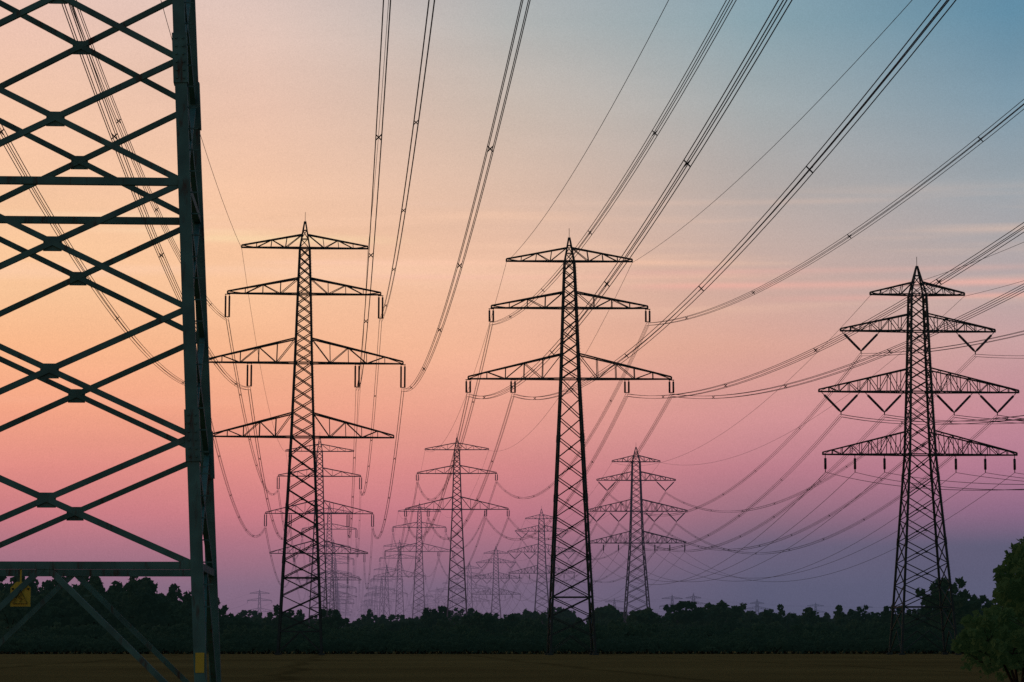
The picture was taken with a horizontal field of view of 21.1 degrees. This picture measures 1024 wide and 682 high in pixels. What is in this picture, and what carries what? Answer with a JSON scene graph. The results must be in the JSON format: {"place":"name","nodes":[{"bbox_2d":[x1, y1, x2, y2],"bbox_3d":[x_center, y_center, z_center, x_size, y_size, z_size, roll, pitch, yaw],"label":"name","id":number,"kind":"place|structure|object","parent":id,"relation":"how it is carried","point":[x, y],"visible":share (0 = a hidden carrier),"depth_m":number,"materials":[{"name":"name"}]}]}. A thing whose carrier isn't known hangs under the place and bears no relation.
{"place":"outdoors","nodes":[
{"label":"outdoors","id":0,"kind":"place"},
{"bbox_2d":[0,650,1021,681],"bbox_3d":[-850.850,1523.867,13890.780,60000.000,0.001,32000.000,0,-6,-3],"label":"field ground","id":1,"kind":"structure","parent":0,"point":[537,667],"depth_m":173.25,"materials":[{"name":"brown soil"}]},
{"bbox_2d":[0,576,9,593],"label":"round tree","id":2,"kind":"object","parent":1,"relation":"on","point":[2,585],"visible":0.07,"depth_m":450.39,"materials":[{"name":"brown plant"}]},
{"bbox_2d":[5,638,38,653],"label":"bush","id":3,"kind":"object","parent":1,"relation":"on","point":[21,644],"visible":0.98,"depth_m":362.83,"materials":[{"name":"green plant"}]},
{"bbox_2d":[5,576,43,596],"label":"round tree","id":4,"kind":"object","parent":1,"relation":"on","point":[32,585],"visible":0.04,"depth_m":469.50,"materials":[{"name":"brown plant"}]},
{"bbox_2d":[0,589,50,631],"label":"round tree","id":5,"kind":"object","parent":1,"relation":"on","point":[10,616],"visible":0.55,"depth_m":425.11,"materials":[{"name":"green plant"}]},
{"bbox_2d":[34,576,64,593],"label":"round tree","id":6,"kind":"object","parent":1,"relation":"on","point":[49,585],"visible":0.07,"depth_m":511.00,"materials":[{"name":"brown plant"}]},
{"bbox_2d":[36,622,77,637],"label":"tree","id":7,"kind":"object","parent":1,"relation":"on","point":[64,630],"visible":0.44,"depth_m":386.13,"materials":[{"name":"green plant"}]},
{"bbox_2d":[43,579,130,651],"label":"round tree","id":8,"kind":"object","parent":1,"relation":"on","point":[77,614],"visible":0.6,"depth_m":437.96,"materials":[{"name":"green plant"}]},
{"bbox_2d":[59,576,122,627],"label":"round tree","id":9,"kind":"object","parent":1,"relation":"on","point":[86,578],"depth_m":475.41,"materials":[{"name":"green plant"}]},
{"bbox_2d":[65,576,138,625],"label":"round tree","id":10,"kind":"object","parent":1,"relation":"on","point":[117,586],"visible":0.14,"depth_m":445.49,"materials":[{"name":"green plant"}]},
{"bbox_2d":[94,640,124,653],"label":"bush","id":11,"kind":"object","parent":1,"relation":"on","point":[111,644],"visible":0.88,"depth_m":363.85,"materials":[{"name":"green plant"}]},
{"bbox_2d":[0,0,220,681],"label":"pylon","id":12,"kind":"object","parent":1,"relation":"on","point":[196,442],"visible":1,"depth_m":48.30,"materials":[{"name":"metal"}]},
{"bbox_2d":[0,119,1007,588],"bbox_3d":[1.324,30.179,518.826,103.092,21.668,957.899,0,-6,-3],"label":"conductor spacers","id":13,"kind":"object","parent":12,"relation":"hanging from","point":[550,351],"visible":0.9,"depth_m":253.95,"materials":[{"name":"grey metal"}]},
{"bbox_2d":[97,593,137,628],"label":"round tree","id":14,"kind":"object","parent":1,"relation":"on","point":[108,616],"visible":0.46,"depth_m":430.68,"materials":[{"name":"green plant"}]},
{"bbox_2d":[125,640,155,653],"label":"bush","id":15,"kind":"object","parent":1,"relation":"on","point":[139,646],"visible":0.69,"depth_m":363.76,"materials":[{"name":"green plant"}]},
{"bbox_2d":[120,577,162,628],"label":"round tree","id":16,"kind":"object","parent":1,"relation":"on","point":[142,586],"visible":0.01,"depth_m":482.50,"materials":[{"name":"green plant"}]},
{"bbox_2d":[113,583,171,630],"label":"round tree","id":17,"kind":"object","parent":1,"relation":"on","point":[142,607],"visible":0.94,"depth_m":424.90,"materials":[{"name":"green plant"}]},
{"bbox_2d":[137,577,164,595],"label":"round tree","id":18,"kind":"object","parent":1,"relation":"on","point":[152,585],"visible":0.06,"depth_m":499.72,"materials":[{"name":"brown plant"}]},
{"bbox_2d":[150,623,192,653],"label":"tree","id":19,"kind":"object","parent":1,"relation":"on","point":[181,628],"visible":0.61,"depth_m":380.67,"materials":[{"name":"green plant"}]},
{"bbox_2d":[156,583,187,605],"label":"round tree","id":20,"kind":"object","parent":1,"relation":"on","point":[173,594],"visible":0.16,"depth_m":494.91,"materials":[{"name":"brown plant"}]},
{"bbox_2d":[183,641,192,653],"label":"bush","id":21,"kind":"object","parent":1,"relation":"on","point":[189,647],"visible":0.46,"depth_m":364.09,"materials":[{"name":"green plant"}]},
{"bbox_2d":[172,590,225,625],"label":"round tree","id":22,"kind":"object","parent":1,"relation":"on","point":[187,596],"visible":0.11,"depth_m":467.29,"materials":[{"name":"green plant"}]},
{"bbox_2d":[220,604,233,619],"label":"round tree","id":23,"kind":"object","parent":1,"relation":"on","point":[225,616],"visible":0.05,"depth_m":501.71,"materials":[{"name":"green plant"}]},
{"bbox_2d":[224,614,258,629],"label":"round tree","id":24,"kind":"object","parent":1,"relation":"on","point":[238,621],"visible":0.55,"depth_m":484.49,"materials":[{"name":"green plant"}]},
{"bbox_2d":[238,610,262,619],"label":"round tree","id":25,"kind":"object","parent":1,"relation":"on","point":[243,613],"visible":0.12,"depth_m":1147.79,"materials":[{"name":"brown plant"}]},
{"bbox_2d":[246,590,271,612],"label":"pylon","id":26,"kind":"object","parent":1,"relation":"on","point":[258,600],"visible":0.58,"depth_m":2225.24,"materials":[{"name":"metal"}]},
{"bbox_2d":[253,604,302,628],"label":"round tree","id":27,"kind":"object","parent":1,"relation":"on","point":[285,619],"visible":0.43,"depth_m":633.95,"materials":[{"name":"green plant"}]},
{"bbox_2d":[286,638,306,653],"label":"bush","id":28,"kind":"object","parent":1,"relation":"on","point":[293,645],"visible":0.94,"depth_m":365.59,"materials":[{"name":"green plant"}]},
{"bbox_2d":[275,622,319,652],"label":"tree","id":29,"kind":"object","parent":1,"relation":"on","point":[299,628],"visible":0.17,"depth_m":385.86,"materials":[{"name":"green plant"}]},
{"bbox_2d":[285,629,316,653],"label":"tree","id":30,"kind":"object","parent":1,"relation":"on","point":[300,636],"visible":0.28,"depth_m":376.95,"materials":[{"name":"green plant"}]},
{"bbox_2d":[209,212,405,654],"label":"pylon","id":31,"kind":"object","parent":1,"relation":"on","point":[295,362],"visible":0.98,"depth_m":347.35,"materials":[{"name":"metal"}]},
{"bbox_2d":[299,624,329,652],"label":"tree","id":32,"kind":"object","parent":1,"relation":"on","point":[325,630],"visible":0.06,"depth_m":390.69,"materials":[{"name":"green plant"}]},
{"bbox_2d":[304,623,330,651],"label":"tree","id":33,"kind":"object","parent":1,"relation":"on","point":[325,625],"visible":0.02,"depth_m":397.33,"materials":[{"name":"green plant"}]},
{"bbox_2d":[264,439,373,627],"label":"pylon","id":34,"kind":"object","parent":1,"relation":"on","point":[322,476],"visible":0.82,"depth_m":647.47,"materials":[{"name":"metal"}]},
{"bbox_2d":[293,503,363,614],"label":"pylon","id":35,"kind":"object","parent":1,"relation":"on","point":[327,523],"visible":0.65,"depth_m":985.33,"materials":[{"name":"metal"}]},
{"bbox_2d":[306,540,359,609],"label":"pylon","id":36,"kind":"object","parent":1,"relation":"on","point":[332,577],"visible":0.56,"depth_m":1322.18,"materials":[{"name":"metal"}]},
{"bbox_2d":[316,608,350,629],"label":"round tree","id":37,"kind":"object","parent":1,"relation":"on","point":[335,620],"visible":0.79,"depth_m":554.52,"materials":[{"name":"green plant"}]},
{"bbox_2d":[316,558,356,609],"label":"pylon","id":38,"kind":"object","parent":1,"relation":"on","point":[339,583],"visible":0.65,"depth_m":1660.26,"materials":[{"name":"metal"}]},
{"bbox_2d":[321,574,353,612],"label":"pylon","id":39,"kind":"object","parent":1,"relation":"on","point":[335,599],"visible":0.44,"depth_m":1997.34,"materials":[{"name":"metal"}]},
{"bbox_2d":[343,640,357,653],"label":"bush","id":40,"kind":"object","parent":1,"relation":"on","point":[349,647],"visible":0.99,"depth_m":367.29,"materials":[{"name":"green plant"}]},
{"bbox_2d":[350,618,373,628],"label":"round tree","id":41,"kind":"object","parent":1,"relation":"on","point":[358,623],"visible":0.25,"depth_m":850.87,"materials":[{"name":"green plant"}]},
{"bbox_2d":[350,622,379,633],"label":"tree","id":42,"kind":"object","parent":1,"relation":"on","point":[369,624],"visible":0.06,"depth_m":608.20,"materials":[{"name":"green plant"}]},
{"bbox_2d":[356,609,385,625],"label":"round tree","id":43,"kind":"object","parent":1,"relation":"on","point":[369,615],"visible":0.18,"depth_m":1013.13,"materials":[{"name":"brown plant"}]},
{"bbox_2d":[361,586,390,615],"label":"pylon","id":44,"kind":"object","parent":1,"relation":"on","point":[376,601],"visible":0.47,"depth_m":2366.60,"materials":[{"name":"metal"}]},
{"bbox_2d":[364,577,398,614],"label":"pylon","id":45,"kind":"object","parent":1,"relation":"on","point":[382,586],"visible":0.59,"depth_m":2029.23,"materials":[{"name":"metal"}]},
{"bbox_2d":[365,566,403,615],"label":"pylon","id":46,"kind":"object","parent":1,"relation":"on","point":[386,589],"visible":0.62,"depth_m":1691.52,"materials":[{"name":"metal"}]},
{"bbox_2d":[385,621,400,633],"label":"round tree","id":47,"kind":"object","parent":1,"relation":"on","point":[393,627],"visible":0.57,"depth_m":625.89,"materials":[{"name":"green plant"}]},
{"bbox_2d":[388,614,406,624],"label":"round tree","id":48,"kind":"object","parent":1,"relation":"on","point":[392,617],"visible":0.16,"depth_m":1106.91,"materials":[{"name":"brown plant"}]},
{"bbox_2d":[373,540,425,619],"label":"pylon","id":49,"kind":"object","parent":1,"relation":"on","point":[397,574],"visible":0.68,"depth_m":1354.15,"materials":[{"name":"metal"}]},
{"bbox_2d":[399,620,416,630],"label":"round tree","id":50,"kind":"object","parent":1,"relation":"on","point":[412,624],"visible":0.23,"depth_m":574.66,"materials":[{"name":"green plant"}]},
{"bbox_2d":[400,616,419,623],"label":"round tree","id":51,"kind":"object","parent":1,"relation":"on","point":[415,619],"visible":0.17,"depth_m":1000.40,"materials":[{"name":"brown plant"}]},
{"bbox_2d":[384,500,452,618],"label":"pylon","id":52,"kind":"object","parent":1,"relation":"on","point":[416,544],"visible":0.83,"depth_m":1017.06,"materials":[{"name":"metal"}]},
{"bbox_2d":[415,617,436,628],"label":"round tree","id":53,"kind":"object","parent":1,"relation":"on","point":[420,623],"visible":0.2,"depth_m":694.76,"materials":[{"name":"green plant"}]},
{"bbox_2d":[423,588,450,611],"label":"pylon","id":54,"kind":"object","parent":1,"relation":"on","point":[435,599],"visible":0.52,"depth_m":2404.13,"materials":[{"name":"metal"}]},
{"bbox_2d":[420,605,459,624],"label":"round tree","id":55,"kind":"object","parent":1,"relation":"on","point":[435,614],"visible":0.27,"depth_m":695.54,"materials":[{"name":"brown plant"}]},
{"bbox_2d":[436,640,451,653],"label":"bush","id":56,"kind":"object","parent":1,"relation":"on","point":[446,647],"visible":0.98,"depth_m":366.06,"materials":[{"name":"green plant"}]},
{"bbox_2d":[433,579,463,610],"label":"pylon","id":57,"kind":"object","parent":1,"relation":"on","point":[449,594],"visible":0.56,"depth_m":2061.86,"materials":[{"name":"metal"}]},
{"bbox_2d":[404,438,509,619],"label":"pylon","id":58,"kind":"object","parent":1,"relation":"on","point":[461,517],"visible":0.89,"depth_m":679.64,"materials":[{"name":"metal"}]},
{"bbox_2d":[442,615,471,629],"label":"tree","id":59,"kind":"object","parent":1,"relation":"on","point":[460,621],"visible":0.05,"depth_m":571.41,"materials":[{"name":"green plant"}]},
{"bbox_2d":[453,607,465,618],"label":"round tree","id":60,"kind":"object","parent":1,"relation":"on","point":[456,610],"visible":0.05,"depth_m":1186.19,"materials":[{"name":"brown plant"}]},
{"bbox_2d":[450,562,489,607],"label":"pylon","id":61,"kind":"object","parent":1,"relation":"on","point":[467,588],"visible":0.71,"depth_m":1719.81,"materials":[{"name":"metal"}]},
{"bbox_2d":[461,610,503,635],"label":"round tree","id":62,"kind":"object","parent":1,"relation":"on","point":[486,620],"visible":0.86,"depth_m":516.49,"materials":[{"name":"green plant"}]},
{"bbox_2d":[470,547,521,616],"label":"pylon","id":63,"kind":"object","parent":1,"relation":"on","point":[493,574],"visible":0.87,"depth_m":1376.88,"materials":[{"name":"metal"}]},
{"bbox_2d":[490,615,506,635],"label":"round tree","id":64,"kind":"object","parent":1,"relation":"on","point":[496,621],"visible":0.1,"depth_m":544.89,"materials":[{"name":"green plant"}]},
{"bbox_2d":[496,614,523,632],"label":"round tree","id":65,"kind":"object","parent":1,"relation":"on","point":[512,622],"visible":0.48,"depth_m":537.85,"materials":[{"name":"green plant"}]},
{"bbox_2d":[508,639,523,653],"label":"bush","id":66,"kind":"object","parent":1,"relation":"on","point":[516,648],"visible":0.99,"depth_m":367.55,"materials":[{"name":"green plant"}]},
{"bbox_2d":[514,609,541,622],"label":"round tree","id":67,"kind":"object","parent":1,"relation":"on","point":[534,615],"visible":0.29,"depth_m":1022.65,"materials":[{"name":"green plant"}]},
{"bbox_2d":[516,617,556,630],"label":"tree","id":68,"kind":"object","parent":1,"relation":"on","point":[527,625],"visible":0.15,"depth_m":499.79,"materials":[{"name":"green plant"}]},
{"bbox_2d":[507,506,574,621],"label":"pylon","id":69,"kind":"object","parent":1,"relation":"on","point":[537,567],"visible":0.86,"depth_m":1034.84,"materials":[{"name":"metal"}]},
{"bbox_2d":[535,612,547,624],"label":"poplar tree","id":70,"kind":"object","parent":1,"relation":"on","point":[542,617],"visible":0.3,"depth_m":757.28,"materials":[{"name":"green plant"}]},
{"bbox_2d":[545,607,565,623],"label":"round tree","id":71,"kind":"object","parent":1,"relation":"on","point":[560,616],"visible":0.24,"depth_m":1133.42,"materials":[{"name":"green plant"}]},
{"bbox_2d":[465,237,673,654],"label":"pylon","id":72,"kind":"object","parent":1,"relation":"on","point":[561,378],"visible":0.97,"depth_m":342.21,"materials":[{"name":"metal"}]},
{"bbox_2d":[562,608,576,621],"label":"round tree","id":73,"kind":"object","parent":1,"relation":"on","point":[569,613],"visible":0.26,"depth_m":1199.66,"materials":[{"name":"green plant"}]},
{"bbox_2d":[575,617,587,627],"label":"round tree","id":74,"kind":"object","parent":1,"relation":"on","point":[581,623],"visible":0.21,"depth_m":563.25,"materials":[{"name":"green plant"}]},
{"bbox_2d":[568,623,610,652],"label":"tree","id":75,"kind":"object","parent":1,"relation":"on","point":[598,626],"visible":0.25,"depth_m":388.03,"materials":[{"name":"green plant"}]},
{"bbox_2d":[586,603,627,621],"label":"round tree","id":76,"kind":"object","parent":1,"relation":"on","point":[602,613],"visible":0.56,"depth_m":815.31,"materials":[{"name":"green plant"}]},
{"bbox_2d":[595,615,625,623],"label":"round tree","id":77,"kind":"object","parent":1,"relation":"on","point":[608,617],"visible":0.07,"depth_m":747.63,"materials":[{"name":"green plant"}]},
{"bbox_2d":[589,447,687,624],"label":"pylon","id":78,"kind":"object","parent":1,"relation":"on","point":[642,543],"visible":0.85,"depth_m":692.61,"materials":[{"name":"metal"}]},
{"bbox_2d":[626,606,671,629],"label":"round tree","id":79,"kind":"object","parent":1,"relation":"on","point":[645,615],"visible":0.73,"depth_m":597.70,"materials":[{"name":"green plant"}]},
{"bbox_2d":[661,604,673,620],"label":"poplar tree","id":80,"kind":"object","parent":1,"relation":"on","point":[667,608],"visible":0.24,"depth_m":900.20,"materials":[{"name":"green plant"}]},
{"bbox_2d":[659,595,682,616],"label":"pylon","id":81,"kind":"object","parent":1,"relation":"on","point":[671,597],"visible":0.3,"depth_m":2109.39,"materials":[{"name":"metal"}]},
{"bbox_2d":[673,638,695,653],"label":"bush","id":82,"kind":"object","parent":1,"relation":"on","point":[684,644],"visible":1,"depth_m":369.09,"materials":[{"name":"green plant"}]},
{"bbox_2d":[662,601,718,628],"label":"round tree","id":83,"kind":"object","parent":1,"relation":"on","point":[679,615],"visible":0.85,"depth_m":638.18,"materials":[{"name":"green plant"}]},
{"bbox_2d":[686,593,705,610],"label":"pylon","id":84,"kind":"object","parent":1,"relation":"on","point":[692,596],"visible":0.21,"depth_m":2178.90,"materials":[{"name":"metal"}]},
{"bbox_2d":[227,515,871,622],"bbox_3d":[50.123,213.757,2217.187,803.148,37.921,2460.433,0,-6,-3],"label":"conductors","id":85,"kind":"object","parent":84,"relation":"attached to","point":[442,590],"visible":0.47,"depth_m":1373.99,"materials":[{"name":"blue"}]},
{"bbox_2d":[698,599,744,625],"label":"round tree","id":86,"kind":"object","parent":1,"relation":"on","point":[721,608],"visible":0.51,"depth_m":698.31,"materials":[{"name":"green plant"}]},
{"bbox_2d":[718,640,737,653],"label":"bush","id":87,"kind":"object","parent":1,"relation":"on","point":[728,647],"visible":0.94,"depth_m":370.42,"materials":[{"name":"green plant"}]},
{"bbox_2d":[737,602,764,625],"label":"round tree","id":88,"kind":"object","parent":1,"relation":"on","point":[746,614],"visible":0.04,"depth_m":759.99,"materials":[{"name":"green plant"}]},
{"bbox_2d":[746,600,768,614],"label":"pylon","id":89,"kind":"object","parent":1,"relation":"on","point":[757,604],"visible":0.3,"depth_m":2385.84,"materials":[{"name":"metal"}]},
{"bbox_2d":[756,604,801,627],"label":"round tree","id":90,"kind":"object","parent":1,"relation":"on","point":[770,617],"visible":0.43,"depth_m":600.22,"materials":[{"name":"green plant"}]},
{"bbox_2d":[798,607,828,626],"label":"round tree","id":91,"kind":"object","parent":1,"relation":"on","point":[809,615],"visible":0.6,"depth_m":641.30,"materials":[{"name":"green plant"}]},
{"bbox_2d":[833,605,844,631],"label":"conifer tree","id":92,"kind":"object","parent":1,"relation":"on","point":[839,609],"visible":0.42,"depth_m":622.46,"materials":[{"name":"green plant"}]},
{"bbox_2d":[836,605,880,630],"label":"round tree","id":93,"kind":"object","parent":1,"relation":"on","point":[863,617],"visible":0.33,"depth_m":601.81,"materials":[{"name":"green plant"}]},
{"bbox_2d":[874,605,901,626],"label":"round tree","id":94,"kind":"object","parent":1,"relation":"on","point":[885,617],"visible":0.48,"depth_m":562.20,"materials":[{"name":"green plant"}]},
{"bbox_2d":[897,608,923,627],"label":"round tree","id":95,"kind":"object","parent":1,"relation":"on","point":[908,618],"visible":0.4,"depth_m":522.35,"materials":[{"name":"green plant"}]},
{"bbox_2d":[818,257,1019,654],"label":"pylon","id":96,"kind":"object","parent":1,"relation":"on","point":[926,362],"visible":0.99,"depth_m":349.96,"materials":[{"name":"metal"}]},
{"bbox_2d":[0,0,1023,602],"bbox_3d":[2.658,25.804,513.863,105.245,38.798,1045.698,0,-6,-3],"label":"conductors","id":97,"kind":"object","parent":96,"relation":"hanging from","point":[806,420],"visible":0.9,"depth_m":210.50,"materials":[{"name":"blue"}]},
{"bbox_2d":[912,608,952,629],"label":"round tree","id":98,"kind":"object","parent":1,"relation":"on","point":[923,611],"visible":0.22,"depth_m":441.93,"materials":[{"name":"green plant"}]},
{"bbox_2d":[917,622,951,652],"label":"tree","id":99,"kind":"object","parent":1,"relation":"on","point":[938,631],"visible":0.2,"depth_m":388.04,"materials":[{"name":"green plant"}]},
{"bbox_2d":[936,639,954,652],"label":"bush","id":100,"kind":"object","parent":1,"relation":"on","point":[948,643],"visible":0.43,"depth_m":371.65,"materials":[{"name":"green plant"}]},
{"bbox_2d":[938,630,959,652],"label":"tree","id":101,"kind":"object","parent":1,"relation":"on","point":[946,634],"visible":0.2,"depth_m":376.06,"materials":[{"name":"green plant"}]},
{"bbox_2d":[915,576,994,629],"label":"round tree","id":102,"kind":"object","parent":1,"relation":"on","point":[963,606],"visible":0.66,"depth_m":431.24,"materials":[{"name":"green plant"}]},
{"bbox_2d":[950,606,1023,681],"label":"bush","id":103,"kind":"object","parent":1,"relation":"on","point":[1001,646],"visible":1,"depth_m":92.03,"materials":[{"name":"green plant"}]},
{"bbox_2d":[971,537,1023,629],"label":"tree","id":104,"kind":"object","parent":1,"relation":"on","point":[1008,591],"visible":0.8,"depth_m":95.82,"materials":[{"name":"green plant"}]},
{"bbox_2d":[0,0,1023,623],"label":"sky","id":105,"kind":"structure","parent":0,"point":[289,88],"materials":[{"name":"multicoloured"}]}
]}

